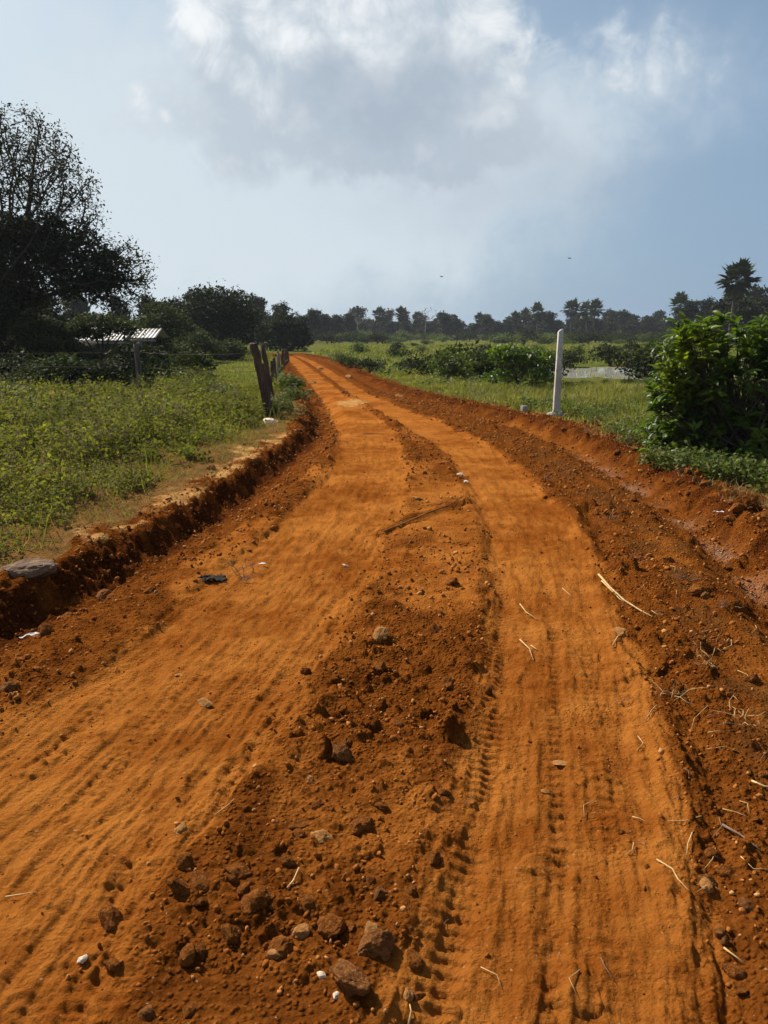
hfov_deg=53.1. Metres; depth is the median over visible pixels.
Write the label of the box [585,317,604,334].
wood tree
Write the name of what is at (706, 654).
dry sprig
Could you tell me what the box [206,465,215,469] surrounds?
stone
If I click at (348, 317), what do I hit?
wood tree
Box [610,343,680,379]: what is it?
shrub
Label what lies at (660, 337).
shrub
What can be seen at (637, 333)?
shrub
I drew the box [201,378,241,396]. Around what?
weed bush
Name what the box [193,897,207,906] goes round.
clod
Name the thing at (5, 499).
weed bush
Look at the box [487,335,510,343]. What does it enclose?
shrub
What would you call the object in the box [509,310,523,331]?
palm tree
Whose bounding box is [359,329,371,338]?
shrub
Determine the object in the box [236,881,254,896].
clod
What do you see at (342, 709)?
clod
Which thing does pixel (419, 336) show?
shrub
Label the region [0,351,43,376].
dark bush
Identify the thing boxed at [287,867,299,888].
twig
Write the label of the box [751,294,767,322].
wood tree
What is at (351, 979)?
stone
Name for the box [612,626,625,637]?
stone
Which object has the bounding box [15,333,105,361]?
dark bush
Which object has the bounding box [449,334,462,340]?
shrub
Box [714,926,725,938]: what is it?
clod
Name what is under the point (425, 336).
shrub
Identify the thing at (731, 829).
root
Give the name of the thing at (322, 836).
stone
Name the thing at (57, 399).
weed bush
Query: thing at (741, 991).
clod
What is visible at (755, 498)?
clod
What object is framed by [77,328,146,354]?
shed
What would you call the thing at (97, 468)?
weed bush
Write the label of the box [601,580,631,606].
straw stalk
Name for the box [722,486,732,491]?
clod
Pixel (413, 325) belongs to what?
wood tree
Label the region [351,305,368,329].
wood tree
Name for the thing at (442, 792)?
clod
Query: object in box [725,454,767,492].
weed bush
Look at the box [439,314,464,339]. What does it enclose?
wood tree
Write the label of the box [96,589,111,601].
stone
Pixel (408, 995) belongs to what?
stone
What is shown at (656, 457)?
weed bush
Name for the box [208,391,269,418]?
weed bush
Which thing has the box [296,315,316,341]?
wood tree
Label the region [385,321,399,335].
wood tree
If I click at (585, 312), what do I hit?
palm tree
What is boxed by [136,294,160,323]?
wood tree
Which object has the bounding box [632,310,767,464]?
glossy bush
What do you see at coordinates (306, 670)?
clod
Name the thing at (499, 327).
wood tree
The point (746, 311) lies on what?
wood tree
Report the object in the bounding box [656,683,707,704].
dry sprig
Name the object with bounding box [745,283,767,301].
wood tree
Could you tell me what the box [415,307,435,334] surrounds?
bare tree
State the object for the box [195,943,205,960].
clod
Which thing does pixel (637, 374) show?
shrub
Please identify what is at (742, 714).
dry sprig
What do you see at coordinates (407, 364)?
shrub
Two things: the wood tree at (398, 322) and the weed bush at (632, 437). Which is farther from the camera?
the wood tree at (398, 322)
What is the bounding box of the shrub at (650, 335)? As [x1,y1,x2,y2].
[639,331,662,342]
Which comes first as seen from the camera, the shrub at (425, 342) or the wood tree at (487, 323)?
the shrub at (425, 342)
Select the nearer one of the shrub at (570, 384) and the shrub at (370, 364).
the shrub at (570, 384)
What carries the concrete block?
on the ground at (560, 689)
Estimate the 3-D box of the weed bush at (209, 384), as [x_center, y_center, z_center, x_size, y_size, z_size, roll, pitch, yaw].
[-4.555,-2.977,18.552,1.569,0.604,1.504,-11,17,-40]
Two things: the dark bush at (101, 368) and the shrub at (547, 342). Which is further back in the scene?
the shrub at (547, 342)
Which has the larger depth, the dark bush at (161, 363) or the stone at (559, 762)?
the dark bush at (161, 363)
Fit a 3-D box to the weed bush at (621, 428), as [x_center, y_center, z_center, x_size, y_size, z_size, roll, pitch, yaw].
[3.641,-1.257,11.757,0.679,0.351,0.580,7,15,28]
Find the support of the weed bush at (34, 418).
on the ground at (560, 689)
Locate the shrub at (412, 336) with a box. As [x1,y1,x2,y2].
[405,333,416,341]
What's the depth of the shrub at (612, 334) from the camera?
147.13 m
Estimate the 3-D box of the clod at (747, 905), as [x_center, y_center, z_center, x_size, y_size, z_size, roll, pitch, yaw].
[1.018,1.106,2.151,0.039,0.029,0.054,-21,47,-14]
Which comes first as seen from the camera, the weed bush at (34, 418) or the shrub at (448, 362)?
the weed bush at (34, 418)
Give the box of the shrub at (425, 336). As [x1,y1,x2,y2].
[420,332,440,339]
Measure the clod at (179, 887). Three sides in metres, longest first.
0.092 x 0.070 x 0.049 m
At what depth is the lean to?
33.40 m
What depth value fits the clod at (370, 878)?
2.23 m
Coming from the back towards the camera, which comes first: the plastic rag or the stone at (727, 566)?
the stone at (727, 566)
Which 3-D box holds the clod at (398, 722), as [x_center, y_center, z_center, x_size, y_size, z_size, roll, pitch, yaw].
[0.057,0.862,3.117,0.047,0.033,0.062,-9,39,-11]
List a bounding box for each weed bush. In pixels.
[0,364,68,388]
[0,376,54,405]
[0,398,47,429]
[0,479,52,511]
[14,375,83,398]
[28,393,104,417]
[43,411,102,432]
[56,456,126,481]
[57,365,113,388]
[81,379,129,403]
[95,399,145,412]
[101,414,159,447]
[108,363,150,388]
[138,372,192,392]
[138,398,194,417]
[142,364,197,386]
[157,415,214,447]
[168,377,226,395]
[181,363,218,380]
[183,393,238,414]
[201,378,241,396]
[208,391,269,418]
[260,392,310,415]
[275,372,306,388]
[277,379,312,399]
[597,422,641,436]
[615,427,663,448]
[635,439,704,468]
[664,442,734,474]
[690,448,767,485]
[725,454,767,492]
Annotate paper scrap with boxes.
[19,632,38,637]
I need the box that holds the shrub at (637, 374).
[624,362,701,378]
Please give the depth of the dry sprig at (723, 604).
4.45 m
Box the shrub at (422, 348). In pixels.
[413,344,429,352]
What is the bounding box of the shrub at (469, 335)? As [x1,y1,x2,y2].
[455,329,477,341]
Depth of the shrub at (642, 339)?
138.08 m
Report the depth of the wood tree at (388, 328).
224.81 m
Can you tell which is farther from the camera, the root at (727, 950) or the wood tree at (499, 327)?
the wood tree at (499, 327)
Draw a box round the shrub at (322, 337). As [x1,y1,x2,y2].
[316,331,342,343]
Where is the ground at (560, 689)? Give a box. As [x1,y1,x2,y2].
[0,339,767,1023]
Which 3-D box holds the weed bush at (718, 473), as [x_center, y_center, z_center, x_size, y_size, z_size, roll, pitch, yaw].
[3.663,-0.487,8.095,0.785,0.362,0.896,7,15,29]
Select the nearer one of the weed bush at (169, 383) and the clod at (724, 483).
the clod at (724, 483)
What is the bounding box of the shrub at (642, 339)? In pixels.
[636,333,650,341]
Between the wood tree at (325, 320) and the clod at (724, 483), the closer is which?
the clod at (724, 483)
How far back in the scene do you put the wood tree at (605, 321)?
247.61 m
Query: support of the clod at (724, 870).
on the ground at (560, 689)
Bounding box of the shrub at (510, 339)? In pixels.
[489,332,526,343]
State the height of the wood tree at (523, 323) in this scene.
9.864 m
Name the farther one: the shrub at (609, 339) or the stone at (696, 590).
the shrub at (609, 339)
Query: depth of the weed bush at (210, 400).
14.77 m
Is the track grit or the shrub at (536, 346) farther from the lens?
the shrub at (536, 346)
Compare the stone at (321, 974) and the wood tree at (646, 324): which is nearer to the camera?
the stone at (321, 974)
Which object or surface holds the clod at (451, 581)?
on the ground at (560, 689)
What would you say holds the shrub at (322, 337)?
on the ground at (560, 689)
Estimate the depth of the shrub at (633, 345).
78.22 m
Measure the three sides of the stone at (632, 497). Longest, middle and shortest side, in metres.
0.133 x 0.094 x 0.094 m
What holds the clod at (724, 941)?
on the ground at (560, 689)
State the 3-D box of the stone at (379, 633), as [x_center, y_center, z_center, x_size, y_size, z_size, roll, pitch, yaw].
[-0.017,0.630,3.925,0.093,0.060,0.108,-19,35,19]
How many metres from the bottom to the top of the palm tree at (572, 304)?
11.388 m
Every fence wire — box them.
[3,352,135,381]
[144,352,259,390]
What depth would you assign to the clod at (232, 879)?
2.20 m
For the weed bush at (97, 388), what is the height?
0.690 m
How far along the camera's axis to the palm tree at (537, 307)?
213.02 m
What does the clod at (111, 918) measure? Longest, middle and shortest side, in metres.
0.107 x 0.080 x 0.066 m
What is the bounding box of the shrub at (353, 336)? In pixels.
[343,330,368,342]
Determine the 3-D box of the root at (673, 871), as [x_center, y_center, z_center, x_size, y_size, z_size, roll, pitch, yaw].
[0.853,1.063,2.256,0.020,0.018,0.156,-3,13,-14]
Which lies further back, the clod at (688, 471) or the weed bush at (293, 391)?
the weed bush at (293, 391)
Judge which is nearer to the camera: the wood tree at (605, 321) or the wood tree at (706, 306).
the wood tree at (706, 306)
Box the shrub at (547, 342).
[538,338,554,343]
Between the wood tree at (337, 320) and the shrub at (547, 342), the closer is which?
the shrub at (547, 342)
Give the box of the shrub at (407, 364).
[392,359,420,368]
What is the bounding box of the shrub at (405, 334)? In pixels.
[396,329,410,341]
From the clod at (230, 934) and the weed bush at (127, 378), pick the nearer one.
the clod at (230, 934)
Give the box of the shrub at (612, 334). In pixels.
[604,333,625,340]
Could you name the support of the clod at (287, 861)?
on the ground at (560, 689)
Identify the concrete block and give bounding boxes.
[520,406,527,410]
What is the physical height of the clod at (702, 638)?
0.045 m
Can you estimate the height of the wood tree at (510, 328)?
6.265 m
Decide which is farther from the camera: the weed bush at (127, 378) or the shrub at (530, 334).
the shrub at (530, 334)
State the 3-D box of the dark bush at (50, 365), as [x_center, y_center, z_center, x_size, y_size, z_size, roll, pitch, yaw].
[-8.424,-3.457,19.721,2.073,1.382,2.262,10,16,37]
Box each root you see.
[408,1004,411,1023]
[656,859,688,890]
[722,824,760,849]
[723,947,743,962]
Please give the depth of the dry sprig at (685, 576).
4.86 m
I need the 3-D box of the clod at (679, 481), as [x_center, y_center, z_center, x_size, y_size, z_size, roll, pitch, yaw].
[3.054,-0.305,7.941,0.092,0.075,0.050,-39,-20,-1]
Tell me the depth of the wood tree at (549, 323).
216.54 m
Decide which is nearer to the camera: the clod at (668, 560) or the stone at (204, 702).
the stone at (204, 702)
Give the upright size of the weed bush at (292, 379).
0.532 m
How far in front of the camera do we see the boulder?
4.97 m
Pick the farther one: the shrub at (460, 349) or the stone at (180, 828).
the shrub at (460, 349)
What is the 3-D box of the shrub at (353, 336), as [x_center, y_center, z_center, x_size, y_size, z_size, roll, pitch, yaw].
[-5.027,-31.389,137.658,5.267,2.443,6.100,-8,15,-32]
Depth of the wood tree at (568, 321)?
237.08 m
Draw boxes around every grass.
[0,343,767,566]
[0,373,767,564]
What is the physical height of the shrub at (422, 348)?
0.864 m
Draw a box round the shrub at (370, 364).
[348,356,387,371]
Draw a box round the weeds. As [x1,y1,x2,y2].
[0,348,287,557]
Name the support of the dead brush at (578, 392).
on the ground at (560, 689)
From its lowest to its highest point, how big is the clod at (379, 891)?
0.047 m
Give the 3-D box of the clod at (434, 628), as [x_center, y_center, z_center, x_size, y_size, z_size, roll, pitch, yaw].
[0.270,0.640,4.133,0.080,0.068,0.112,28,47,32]
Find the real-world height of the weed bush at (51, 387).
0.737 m
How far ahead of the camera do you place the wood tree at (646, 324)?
224.32 m
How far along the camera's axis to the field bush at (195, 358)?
28.23 m
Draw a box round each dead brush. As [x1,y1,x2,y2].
[214,557,260,582]
[563,377,613,406]
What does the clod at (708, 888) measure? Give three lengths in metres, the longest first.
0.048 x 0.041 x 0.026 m
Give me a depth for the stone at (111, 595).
4.81 m
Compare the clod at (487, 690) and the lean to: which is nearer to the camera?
the clod at (487, 690)
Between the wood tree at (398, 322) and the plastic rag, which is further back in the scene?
the wood tree at (398, 322)
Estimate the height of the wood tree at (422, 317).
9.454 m
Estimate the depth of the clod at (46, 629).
4.17 m
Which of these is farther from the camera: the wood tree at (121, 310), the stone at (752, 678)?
the wood tree at (121, 310)
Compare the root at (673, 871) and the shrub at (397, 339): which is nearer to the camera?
the root at (673, 871)
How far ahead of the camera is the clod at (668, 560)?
5.37 m
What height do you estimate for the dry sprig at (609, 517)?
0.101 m
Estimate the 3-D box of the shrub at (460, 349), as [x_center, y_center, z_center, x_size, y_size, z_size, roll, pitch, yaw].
[3.143,-5.589,28.225,3.173,1.472,3.675,3,13,12]
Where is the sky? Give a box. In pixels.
[0,0,767,328]
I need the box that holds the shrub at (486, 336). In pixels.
[480,333,502,340]
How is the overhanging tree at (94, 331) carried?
on the ground at (560, 689)
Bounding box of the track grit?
[1,438,767,1022]
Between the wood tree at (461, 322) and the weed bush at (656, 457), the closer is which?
the weed bush at (656, 457)
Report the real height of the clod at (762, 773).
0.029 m
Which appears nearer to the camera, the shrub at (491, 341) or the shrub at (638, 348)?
the shrub at (638, 348)
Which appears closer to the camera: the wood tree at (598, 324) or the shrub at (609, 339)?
the shrub at (609, 339)
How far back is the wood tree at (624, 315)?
243.41 m
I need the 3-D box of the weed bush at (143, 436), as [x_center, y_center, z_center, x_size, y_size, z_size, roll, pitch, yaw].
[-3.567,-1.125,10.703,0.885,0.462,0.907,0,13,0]
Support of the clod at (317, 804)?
on the ground at (560, 689)
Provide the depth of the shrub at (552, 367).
25.20 m
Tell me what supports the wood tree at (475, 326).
on the ground at (560, 689)
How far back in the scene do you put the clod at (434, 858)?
2.31 m
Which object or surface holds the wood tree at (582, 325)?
on the ground at (560, 689)
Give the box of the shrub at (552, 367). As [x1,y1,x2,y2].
[495,352,575,380]
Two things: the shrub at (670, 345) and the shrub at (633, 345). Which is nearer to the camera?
the shrub at (670, 345)
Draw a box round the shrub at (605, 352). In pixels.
[587,343,631,365]
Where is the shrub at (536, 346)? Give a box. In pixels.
[531,343,543,350]
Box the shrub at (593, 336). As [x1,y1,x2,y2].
[573,330,603,343]
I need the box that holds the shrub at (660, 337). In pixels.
[650,331,672,342]
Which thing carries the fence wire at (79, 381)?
attached to the fence post at (137, 360)
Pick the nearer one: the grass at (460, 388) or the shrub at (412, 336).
the grass at (460, 388)
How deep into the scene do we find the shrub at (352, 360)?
36.16 m
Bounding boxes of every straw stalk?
[5,891,36,897]
[519,639,533,660]
[598,573,652,616]
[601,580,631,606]
[751,780,767,787]
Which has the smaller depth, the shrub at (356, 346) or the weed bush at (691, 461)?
the weed bush at (691, 461)
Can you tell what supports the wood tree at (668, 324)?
on the ground at (560, 689)
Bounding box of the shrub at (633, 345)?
[622,342,634,348]
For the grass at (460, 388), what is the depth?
19.57 m
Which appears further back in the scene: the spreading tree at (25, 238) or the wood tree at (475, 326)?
the wood tree at (475, 326)
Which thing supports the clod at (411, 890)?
on the ground at (560, 689)
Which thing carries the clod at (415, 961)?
on the ground at (560, 689)
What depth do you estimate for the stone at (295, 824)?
2.48 m
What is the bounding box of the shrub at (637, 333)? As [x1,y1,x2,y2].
[629,330,648,340]
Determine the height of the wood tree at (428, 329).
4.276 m
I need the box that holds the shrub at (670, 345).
[659,337,693,352]
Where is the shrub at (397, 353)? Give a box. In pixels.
[385,345,416,356]
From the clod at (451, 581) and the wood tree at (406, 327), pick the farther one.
the wood tree at (406, 327)
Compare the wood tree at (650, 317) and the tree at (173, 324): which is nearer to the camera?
the tree at (173, 324)
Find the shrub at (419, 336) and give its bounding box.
[414,333,426,339]
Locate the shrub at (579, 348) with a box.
[568,343,586,353]
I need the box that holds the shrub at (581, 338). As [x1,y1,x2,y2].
[563,333,589,342]
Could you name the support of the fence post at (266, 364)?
on the ground at (560, 689)
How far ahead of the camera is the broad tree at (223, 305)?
56.62 m
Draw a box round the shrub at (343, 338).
[330,334,348,342]
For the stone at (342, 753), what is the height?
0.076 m
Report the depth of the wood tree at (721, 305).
107.94 m
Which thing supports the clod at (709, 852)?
on the ground at (560, 689)
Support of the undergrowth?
on the ground at (560, 689)
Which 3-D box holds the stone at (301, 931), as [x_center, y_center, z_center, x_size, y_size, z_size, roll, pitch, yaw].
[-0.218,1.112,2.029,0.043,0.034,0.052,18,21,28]
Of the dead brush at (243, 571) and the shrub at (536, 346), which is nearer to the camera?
the dead brush at (243, 571)
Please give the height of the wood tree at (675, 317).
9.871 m
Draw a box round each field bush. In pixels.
[145,342,197,357]
[157,350,174,365]
[165,328,228,360]
[169,348,218,371]
[214,337,249,360]
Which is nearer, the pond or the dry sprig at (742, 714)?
the dry sprig at (742, 714)
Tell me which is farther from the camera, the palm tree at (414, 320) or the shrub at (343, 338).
the palm tree at (414, 320)
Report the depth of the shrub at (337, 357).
41.06 m
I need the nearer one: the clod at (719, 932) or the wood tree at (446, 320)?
the clod at (719, 932)
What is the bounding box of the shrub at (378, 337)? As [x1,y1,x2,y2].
[363,332,394,343]
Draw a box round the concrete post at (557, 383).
[547,329,564,415]
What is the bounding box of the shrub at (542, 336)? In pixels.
[527,332,554,342]
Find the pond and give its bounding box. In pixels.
[551,367,756,379]
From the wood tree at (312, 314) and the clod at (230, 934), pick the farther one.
the wood tree at (312, 314)
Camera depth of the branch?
6.65 m
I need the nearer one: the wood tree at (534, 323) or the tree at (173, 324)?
the tree at (173, 324)
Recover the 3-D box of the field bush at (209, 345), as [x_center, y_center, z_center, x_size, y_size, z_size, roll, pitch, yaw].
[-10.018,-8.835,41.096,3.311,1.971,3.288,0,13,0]
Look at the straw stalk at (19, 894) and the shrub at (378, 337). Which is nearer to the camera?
the straw stalk at (19, 894)
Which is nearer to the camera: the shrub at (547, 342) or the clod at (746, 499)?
the clod at (746, 499)
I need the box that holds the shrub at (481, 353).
[462,344,527,376]
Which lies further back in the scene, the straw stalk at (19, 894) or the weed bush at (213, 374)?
the weed bush at (213, 374)
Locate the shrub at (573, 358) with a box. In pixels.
[555,349,590,367]
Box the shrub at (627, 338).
[616,334,639,343]
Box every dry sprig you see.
[600,511,621,522]
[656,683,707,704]
[671,571,712,582]
[691,635,718,666]
[713,696,765,728]
[717,593,744,607]
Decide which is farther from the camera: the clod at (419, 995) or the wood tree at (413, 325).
the wood tree at (413, 325)
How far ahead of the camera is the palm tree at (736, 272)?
95.38 m
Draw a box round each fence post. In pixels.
[133,344,143,391]
[249,343,273,415]
[260,344,274,399]
[270,361,273,380]
[272,358,276,379]
[277,353,279,375]
[281,354,282,370]
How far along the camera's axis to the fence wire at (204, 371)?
15.62 m
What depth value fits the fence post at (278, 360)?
28.13 m
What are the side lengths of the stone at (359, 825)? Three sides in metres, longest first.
0.106 x 0.080 x 0.070 m
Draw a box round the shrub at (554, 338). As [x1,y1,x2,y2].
[533,333,557,342]
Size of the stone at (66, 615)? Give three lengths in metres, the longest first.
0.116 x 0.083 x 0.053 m
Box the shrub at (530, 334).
[508,328,544,343]
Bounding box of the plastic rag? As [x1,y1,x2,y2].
[187,574,225,581]
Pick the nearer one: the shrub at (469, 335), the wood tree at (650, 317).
the shrub at (469, 335)
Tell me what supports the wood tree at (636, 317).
on the ground at (560, 689)
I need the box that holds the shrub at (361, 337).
[356,335,374,342]
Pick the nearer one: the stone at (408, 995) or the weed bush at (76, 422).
the stone at (408, 995)
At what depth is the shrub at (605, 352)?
39.73 m
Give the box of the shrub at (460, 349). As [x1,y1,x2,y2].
[428,339,499,376]
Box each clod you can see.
[39,623,54,636]
[98,905,123,932]
[137,1004,155,1020]
[142,587,156,593]
[167,877,189,896]
[176,852,195,871]
[178,943,195,967]
[182,1002,196,1018]
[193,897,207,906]
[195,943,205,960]
[220,923,238,944]
[225,863,251,878]
[225,874,239,884]
[234,924,243,936]
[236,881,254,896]
[240,887,267,915]
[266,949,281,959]
[278,855,295,867]
[293,828,305,837]
[298,894,316,913]
[300,667,310,674]
[311,799,323,810]
[339,705,346,713]
[340,737,351,746]
[347,921,356,931]
[364,921,378,932]
[366,873,374,884]
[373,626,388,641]
[373,885,385,899]
[374,801,388,811]
[393,718,403,727]
[404,885,416,895]
[407,949,423,972]
[413,991,425,1001]
[424,851,441,865]
[427,624,441,632]
[437,788,450,795]
[442,676,454,685]
[444,577,457,585]
[483,685,492,695]
[663,557,673,562]
[675,478,682,484]
[684,468,692,474]
[696,635,705,641]
[698,874,716,885]
[699,481,711,487]
[699,877,713,893]
[701,591,711,598]
[704,847,720,857]
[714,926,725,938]
[715,864,732,877]
[720,935,729,946]
[721,481,728,486]
[721,963,746,980]
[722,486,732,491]
[724,515,734,522]
[730,502,743,512]
[735,987,748,995]
[737,897,754,912]
[742,496,750,503]
[750,816,761,822]
[751,494,758,502]
[757,603,766,607]
[758,770,767,777]
[761,511,767,520]
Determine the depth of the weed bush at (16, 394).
15.48 m
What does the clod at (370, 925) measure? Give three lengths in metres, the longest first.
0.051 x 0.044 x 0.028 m
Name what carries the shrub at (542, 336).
on the ground at (560, 689)
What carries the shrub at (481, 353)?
on the ground at (560, 689)
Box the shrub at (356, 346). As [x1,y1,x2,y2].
[347,340,370,353]
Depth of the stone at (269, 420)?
13.68 m
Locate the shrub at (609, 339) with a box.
[602,335,620,343]
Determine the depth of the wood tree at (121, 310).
101.22 m
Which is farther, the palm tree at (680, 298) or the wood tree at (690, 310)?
the palm tree at (680, 298)
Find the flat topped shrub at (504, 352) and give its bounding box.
[477,341,564,386]
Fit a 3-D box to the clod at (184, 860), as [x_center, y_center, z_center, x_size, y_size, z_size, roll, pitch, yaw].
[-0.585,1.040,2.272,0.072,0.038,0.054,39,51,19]
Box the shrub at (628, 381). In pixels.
[619,378,634,383]
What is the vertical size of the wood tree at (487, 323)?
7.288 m
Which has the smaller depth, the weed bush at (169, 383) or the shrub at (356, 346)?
the weed bush at (169, 383)
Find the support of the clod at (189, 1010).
on the ground at (560, 689)
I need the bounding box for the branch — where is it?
[383,496,462,531]
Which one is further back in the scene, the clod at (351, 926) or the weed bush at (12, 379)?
the weed bush at (12, 379)
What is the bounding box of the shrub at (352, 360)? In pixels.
[337,355,362,366]
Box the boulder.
[0,558,56,578]
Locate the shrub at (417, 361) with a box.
[396,350,458,376]
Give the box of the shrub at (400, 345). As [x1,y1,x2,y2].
[390,342,404,349]
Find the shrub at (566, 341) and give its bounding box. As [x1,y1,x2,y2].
[551,339,571,344]
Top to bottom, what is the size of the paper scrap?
0.014 m
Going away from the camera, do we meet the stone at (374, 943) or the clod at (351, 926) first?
the stone at (374, 943)
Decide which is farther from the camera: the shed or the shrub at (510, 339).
the shrub at (510, 339)
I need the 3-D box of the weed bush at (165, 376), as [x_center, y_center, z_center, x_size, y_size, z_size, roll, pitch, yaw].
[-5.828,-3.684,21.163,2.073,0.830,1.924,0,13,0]
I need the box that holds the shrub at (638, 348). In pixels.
[613,341,663,364]
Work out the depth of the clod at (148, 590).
4.74 m
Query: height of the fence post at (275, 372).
0.945 m
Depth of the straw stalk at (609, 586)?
4.66 m
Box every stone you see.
[0,681,17,691]
[60,612,73,619]
[77,954,87,963]
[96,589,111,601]
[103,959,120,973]
[107,593,116,597]
[174,822,186,834]
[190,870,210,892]
[198,697,212,707]
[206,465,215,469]
[253,887,274,909]
[263,418,277,423]
[265,935,293,960]
[287,820,307,829]
[292,923,309,939]
[307,775,313,783]
[310,829,333,843]
[317,912,346,939]
[317,971,325,978]
[329,958,371,996]
[332,744,351,761]
[333,991,339,999]
[349,815,373,835]
[356,928,395,960]
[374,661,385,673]
[403,987,413,1001]
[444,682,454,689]
[540,789,549,793]
[551,760,567,765]
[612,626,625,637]
[627,494,636,501]
[687,584,711,596]
[721,562,732,569]
[743,674,760,682]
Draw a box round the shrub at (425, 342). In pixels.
[420,340,432,344]
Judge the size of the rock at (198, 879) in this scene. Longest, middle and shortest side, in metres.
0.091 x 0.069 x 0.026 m
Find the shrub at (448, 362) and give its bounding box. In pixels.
[421,345,480,378]
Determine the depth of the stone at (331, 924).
2.04 m
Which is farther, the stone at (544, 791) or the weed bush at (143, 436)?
the weed bush at (143, 436)
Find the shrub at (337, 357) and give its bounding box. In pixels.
[329,350,347,361]
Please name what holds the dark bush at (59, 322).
on the ground at (560, 689)
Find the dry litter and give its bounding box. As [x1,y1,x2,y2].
[510,438,766,754]
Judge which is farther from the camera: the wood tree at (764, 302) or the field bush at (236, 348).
the wood tree at (764, 302)
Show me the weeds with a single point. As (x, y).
(94, 401)
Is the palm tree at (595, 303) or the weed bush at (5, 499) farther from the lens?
the palm tree at (595, 303)
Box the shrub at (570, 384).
[550,380,586,389]
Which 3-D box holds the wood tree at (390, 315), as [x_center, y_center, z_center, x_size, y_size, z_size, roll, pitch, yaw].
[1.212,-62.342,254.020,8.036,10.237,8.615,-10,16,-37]
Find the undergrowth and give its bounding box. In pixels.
[322,349,767,495]
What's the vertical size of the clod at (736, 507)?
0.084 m
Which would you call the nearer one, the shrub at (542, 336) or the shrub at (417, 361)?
the shrub at (417, 361)
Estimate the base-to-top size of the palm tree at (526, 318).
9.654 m
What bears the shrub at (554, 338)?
on the ground at (560, 689)
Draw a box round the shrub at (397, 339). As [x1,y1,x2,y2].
[381,335,407,342]
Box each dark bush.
[0,301,83,358]
[0,350,45,383]
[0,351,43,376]
[5,351,99,387]
[6,308,81,355]
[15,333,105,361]
[66,355,102,368]
[66,355,129,387]
[96,349,147,366]
[103,351,155,381]
[105,341,167,363]
[141,355,187,380]
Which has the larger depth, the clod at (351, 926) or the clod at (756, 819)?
the clod at (756, 819)
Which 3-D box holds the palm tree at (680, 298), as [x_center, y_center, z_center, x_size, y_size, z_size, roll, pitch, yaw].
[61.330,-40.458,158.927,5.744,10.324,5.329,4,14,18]
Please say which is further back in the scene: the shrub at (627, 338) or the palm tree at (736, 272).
the shrub at (627, 338)
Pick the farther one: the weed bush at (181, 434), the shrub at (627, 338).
the shrub at (627, 338)
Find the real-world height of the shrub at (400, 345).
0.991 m
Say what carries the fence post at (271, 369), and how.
on the ground at (560, 689)
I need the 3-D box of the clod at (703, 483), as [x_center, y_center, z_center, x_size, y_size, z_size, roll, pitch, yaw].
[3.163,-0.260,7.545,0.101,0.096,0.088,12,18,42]
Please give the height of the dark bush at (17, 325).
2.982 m
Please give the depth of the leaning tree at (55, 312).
39.49 m
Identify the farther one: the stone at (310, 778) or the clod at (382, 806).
the stone at (310, 778)
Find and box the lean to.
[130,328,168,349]
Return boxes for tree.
[0,100,159,342]
[8,266,89,351]
[60,293,98,340]
[63,310,146,356]
[105,293,133,320]
[116,301,203,347]
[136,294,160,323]
[155,283,267,345]
[178,278,273,330]
[243,294,270,344]
[254,308,315,350]
[271,300,293,338]
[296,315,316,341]
[306,308,324,339]
[316,314,335,340]
[329,314,345,334]
[342,312,358,333]
[342,312,370,330]
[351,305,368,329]
[356,321,372,332]
[368,316,392,334]
[371,306,387,332]
[381,320,396,334]
[383,308,395,322]
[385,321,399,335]
[393,321,417,338]
[395,306,409,332]
[395,321,411,332]
[411,312,422,332]
[411,323,419,335]
[413,312,428,338]
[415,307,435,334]
[415,321,437,339]
[417,325,441,334]
[434,310,456,338]
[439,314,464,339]
[458,319,467,331]
[468,322,482,339]
[474,312,484,338]
[476,315,498,337]
[488,320,508,336]
[502,318,514,335]
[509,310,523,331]
[518,311,531,326]
[520,307,532,328]
[529,301,546,333]
[529,314,545,334]
[538,310,561,335]
[557,327,579,334]
[560,298,582,331]
[564,317,576,326]
[577,316,592,332]
[579,299,593,332]
[584,298,605,330]
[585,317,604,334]
[599,308,614,319]
[602,316,619,330]
[605,311,619,322]
[615,309,634,331]
[621,323,642,333]
[630,314,640,320]
[640,315,656,332]
[640,317,656,333]
[651,309,666,321]
[657,319,676,332]
[669,291,688,323]
[669,312,684,320]
[676,299,701,332]
[690,296,716,322]
[708,298,732,339]
[714,293,751,343]
[715,257,762,345]
[724,298,765,344]
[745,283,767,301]
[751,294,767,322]
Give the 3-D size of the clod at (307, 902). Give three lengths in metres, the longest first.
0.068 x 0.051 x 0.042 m
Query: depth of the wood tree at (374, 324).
234.60 m
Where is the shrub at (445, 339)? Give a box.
[426,333,455,341]
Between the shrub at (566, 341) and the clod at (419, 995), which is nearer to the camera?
the clod at (419, 995)

